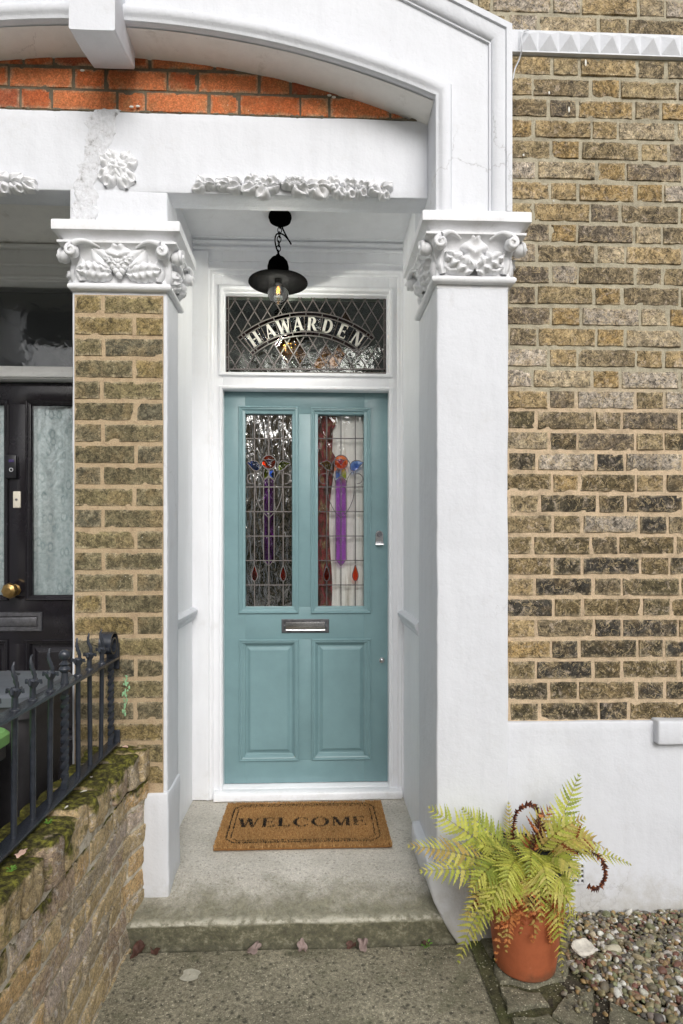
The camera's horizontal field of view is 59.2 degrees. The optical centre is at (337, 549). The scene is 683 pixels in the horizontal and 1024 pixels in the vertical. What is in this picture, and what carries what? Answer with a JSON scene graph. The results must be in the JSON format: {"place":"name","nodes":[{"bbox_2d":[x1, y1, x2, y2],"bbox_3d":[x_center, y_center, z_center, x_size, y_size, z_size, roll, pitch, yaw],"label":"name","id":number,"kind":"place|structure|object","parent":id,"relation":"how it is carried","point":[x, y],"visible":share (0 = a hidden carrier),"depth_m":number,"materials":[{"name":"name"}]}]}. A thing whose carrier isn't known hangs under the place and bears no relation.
{"place":"outdoors","nodes":[
{"label":"outdoors","id":0,"kind":"place"},
{"bbox_2d":[95,944,499,1023],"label":"path","id":1,"kind":"structure","parent":0,"point":[437,984],"depth_m":1.92,"materials":[{"name":"concrete"}]},
{"bbox_2d":[130,939,145,958],"bbox_3d":[-0.688,1.380,2.077,0.047,0.034,0.067,0,0,-2],"label":"dead leaf","id":2,"kind":"object","parent":1,"relation":"on","point":[138,946],"visible":1,"depth_m":2.08,"materials":[{"name":"brown plant"}]},
{"bbox_2d":[150,947,159,954],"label":"dead leaf","id":3,"kind":"object","parent":1,"relation":"on","point":[155,951],"visible":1,"depth_m":2.08,"materials":[{"name":"brown plant"}]},
{"bbox_2d":[180,968,200,980],"bbox_3d":[-0.484,1.399,1.977,0.066,0.001,0.060,0,0,-2],"label":"fallen leaf","id":4,"kind":"object","parent":1,"relation":"on","point":[194,975],"visible":1,"depth_m":1.97,"materials":[{"name":"beige plant"}]},
{"bbox_2d":[246,941,261,954],"bbox_3d":[-0.292,1.387,2.091,0.058,0.018,0.040,0,0,-34],"label":"dead leaf","id":5,"kind":"object","parent":1,"relation":"on","point":[254,947],"visible":1,"depth_m":2.10,"materials":[{"name":"pink plant"}]},
{"bbox_2d":[297,938,307,951],"bbox_3d":[-0.124,1.384,2.099,0.034,0.025,0.050,0,0,-42],"label":"dead leaf","id":6,"kind":"object","parent":1,"relation":"on","point":[301,944],"visible":1,"depth_m":2.11,"materials":[{"name":"pink plant"}]},
{"bbox_2d":[346,940,355,948],"bbox_3d":[0.047,1.387,2.111,0.036,0.018,0.024,0,0,-2],"label":"dead leaf","id":7,"kind":"object","parent":1,"relation":"on","point":[349,944],"visible":1,"depth_m":2.11,"materials":[{"name":"brown plant"}]},
{"bbox_2d":[357,938,367,951],"bbox_3d":[0.088,1.385,2.111,0.037,0.025,0.054,0,0,-2],"label":"dead leaf","id":8,"kind":"object","parent":1,"relation":"on","point":[363,944],"visible":1,"depth_m":2.11,"materials":[{"name":"pink plant"}]},
{"label":"ground","id":9,"kind":"structure","parent":0,"visible":0},
{"bbox_2d":[0,746,149,1023],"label":"garden wall","id":10,"kind":"structure","parent":9,"relation":"on","point":[72,892],"depth_m":1.66,"materials":[{"name":"rough stone"},{"name":"moss"}]},
{"bbox_2d":[7,865,16,871],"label":"weed","id":11,"kind":"object","parent":10,"relation":"on","point":[12,868],"visible":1,"depth_m":1.33,"materials":[{"name":"green plant"}]},
{"bbox_2d":[14,848,26,857],"bbox_3d":[-0.735,0.704,1.394,0.025,0.008,0.036,0,0,-2],"label":"dead leaf","id":12,"kind":"object","parent":10,"relation":"on","point":[20,853],"visible":1,"depth_m":1.40,"materials":[{"name":"pink plant"}]},
{"bbox_2d":[0,629,119,862],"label":"railing","id":13,"kind":"object","parent":10,"relation":"on","point":[109,647],"visible":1,"depth_m":1.74,"materials":[{"name":"black metal"}]},
{"bbox_2d":[126,797,457,953],"bbox_3d":[-0.157,1.338,2.657,1.220,0.180,1.085,0,0,-2],"label":"porch step","id":14,"kind":"object","parent":9,"relation":"on","point":[335,898],"visible":0.69,"depth_m":2.21,"materials":[{"name":"concrete"}]},
{"bbox_2d":[213,800,391,850],"bbox_3d":[-0.152,1.237,2.713,0.749,0.023,0.442,0,0,-2],"label":"doormat","id":15,"kind":"object","parent":14,"relation":"on","point":[278,825],"visible":1,"depth_m":2.67,"materials":[{"name":"brown wicker"}]},
{"bbox_2d":[0,0,682,944],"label":"terraced house","id":16,"kind":"structure","parent":9,"relation":"on","point":[482,204],"depth_m":2.27,"materials":[{"name":"white paint"}]},
{"bbox_2d":[248,211,307,304],"bbox_3d":[-0.275,-1.339,2.781,0.274,0.411,0.274,0,0,-2],"label":"porch lamp","id":17,"kind":"object","parent":16,"relation":"hanging from","point":[277,277],"visible":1,"depth_m":2.77,"materials":[{"name":"black metal"}]},
{"bbox_2d":[224,391,387,783],"bbox_3d":[-0.161,0.187,3.087,0.843,2.011,0.067,0,0,-2],"label":"front door","id":18,"kind":"structure","parent":16,"relation":"in","point":[305,687],"depth_m":3.08,"materials":[{"name":"teal paint"}]},
{"bbox_2d":[224,391,387,783],"bbox_3d":[-0.161,0.187,3.098,0.843,2.011,0.044,0,0,-2],"label":"door leaf","id":19,"kind":"structure","parent":18,"relation":"in","point":[373,625],"depth_m":3.08,"materials":[{"name":"teal paint"}]},
{"bbox_2d":[318,416,335,605],"bbox_3d":[-0.086,-0.192,3.119,0.160,1.141,0.008,0,0,-2],"label":"drape","id":20,"kind":"object","parent":18,"relation":"hanging from","point":[331,422],"visible":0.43,"depth_m":3.12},
{"bbox_2d":[329,416,362,605],"bbox_3d":[0.037,-0.193,3.139,0.354,1.134,0.016,0,0,-2],"label":"curtain","id":21,"kind":"object","parent":18,"relation":"hanging from","point":[343,595],"visible":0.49,"depth_m":3.14,"materials":[{"name":"white fabric"}]},
{"bbox_2d":[478,936,561,958],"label":"paving slab","id":22,"kind":"structure","parent":9,"relation":"on","point":[486,944],"depth_m":2.10,"materials":[{"name":"stone"}]},
{"bbox_2d":[497,985,545,1015],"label":"paving slab","id":23,"kind":"structure","parent":9,"relation":"on","point":[515,1000],"depth_m":1.85,"materials":[{"name":"stone"}]},
{"bbox_2d":[493,955,570,988],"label":"paving slab","id":24,"kind":"structure","parent":9,"relation":"on","point":[506,979],"depth_m":1.94,"materials":[{"name":"stone"}]},
{"bbox_2d":[490,898,566,982],"bbox_3d":[0.624,1.256,2.007,0.262,0.250,0.262,0,0,-2],"label":"plant pot","id":25,"kind":"object","parent":24,"relation":"on","point":[525,959],"visible":0.43,"depth_m":1.91,"materials":[{"name":"ceramic"}]},
{"bbox_2d":[479,833,571,909],"bbox_3d":[0.624,1.165,2.007,0.298,0.303,0.298,0,0,-2],"label":"plant pot","id":26,"kind":"object","parent":25,"relation":"in","point":[546,854],"visible":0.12,"depth_m":2.08,"materials":[{"name":"ceramic"}]},
{"bbox_2d":[407,773,630,972],"bbox_3d":[0.603,1.059,1.956,0.777,0.545,0.359,0,0,-2],"label":"fern","id":27,"kind":"object","parent":26,"relation":"in","point":[512,877],"visible":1,"depth_m":1.88,"materials":[{"name":"green plant"}]},
{"bbox_2d":[551,988,595,1023],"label":"paving slab","id":28,"kind":"structure","parent":9,"relation":"on","point":[564,1012],"depth_m":1.80,"materials":[{"name":"stone"}]},
{"bbox_2d":[470,917,680,1023],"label":"joint bed","id":29,"kind":"object","parent":9,"relation":"on","point":[484,961],"visible":0.23,"depth_m":1.90,"materials":[{"name":"grey concrete"}]},
{"bbox_2d":[513,1014,558,1023],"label":"paving slab","id":30,"kind":"structure","parent":29,"relation":"on","point":[542,1019],"depth_m":1.76,"materials":[{"name":"stone"}]},
{"bbox_2d":[606,1003,653,1023],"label":"paving slab","id":31,"kind":"structure","parent":29,"relation":"on","point":[618,1015],"depth_m":1.77,"materials":[{"name":"stone"}]},
{"bbox_2d":[547,909,682,1023],"bbox_3d":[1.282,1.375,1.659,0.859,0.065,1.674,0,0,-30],"label":"gravel","id":32,"kind":"structure","parent":9,"relation":"on","point":[657,973],"depth_m":1.99,"materials":[{"name":"grey gravel"}]},
{"bbox_2d":[571,938,595,956],"bbox_3d":[0.834,1.353,2.045,0.086,0.028,0.057,0,0,-26],"label":"oyster shell","id":33,"kind":"object","parent":32,"relation":"on","point":[583,947],"visible":1,"depth_m":2.04},
{"bbox_2d":[604,944,621,952],"bbox_3d":[0.934,1.355,2.040,0.057,0.021,0.029,0,0,-2],"label":"pebble","id":34,"kind":"object","parent":32,"relation":"on","point":[616,947],"visible":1,"depth_m":2.04,"materials":[{"name":"beige stone"}]},
{"label":"neighbour path","id":35,"kind":"structure","parent":0,"visible":0},
{"bbox_2d":[0,727,9,760],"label":"wheelie bin","id":36,"kind":"object","parent":35,"relation":"on","point":[4,737],"visible":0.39,"depth_m":1.66,"materials":[{"name":"green plastic"}]},
{"bbox_2d":[0,670,72,831],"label":"wheelie bin","id":37,"kind":"object","parent":35,"relation":"on","point":[6,681],"visible":0.22,"depth_m":1.81,"materials":[{"name":"grey plastic"}]},
{"bbox_2d":[0,205,72,382],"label":"terraced house","id":38,"kind":"structure","parent":35,"relation":"on","point":[36,319],"depth_m":3.02,"materials":[{"name":"white paint"}]},
{"bbox_2d":[0,382,72,778],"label":"front door","id":39,"kind":"structure","parent":38,"relation":"attached to","point":[37,626],"depth_m":3.02,"materials":[{"name":"black gloss paint"},{"name":"frosted patterned glass"},{"name":"metal"}]},
{"bbox_2d":[0,406,3,594],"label":"lace curtain","id":40,"kind":"object","parent":39,"relation":"hanging from","point":[1,496],"visible":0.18,"depth_m":3.04,"materials":[{"name":"white fabric"}]},
{"bbox_2d":[0,382,72,778],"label":"door leaf","id":41,"kind":"structure","parent":39,"relation":"in","point":[57,614],"depth_m":3.02,"materials":[{"name":"black paint"}]},
{"bbox_2d":[34,406,72,594],"bbox_3d":[-1.401,-0.246,3.060,0.305,1.001,0.014,0,0,-2],"label":"lace curtain","id":42,"kind":"object","parent":39,"relation":"hanging from","point":[53,500],"visible":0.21,"depth_m":3.06,"materials":[{"name":"white fabric"}]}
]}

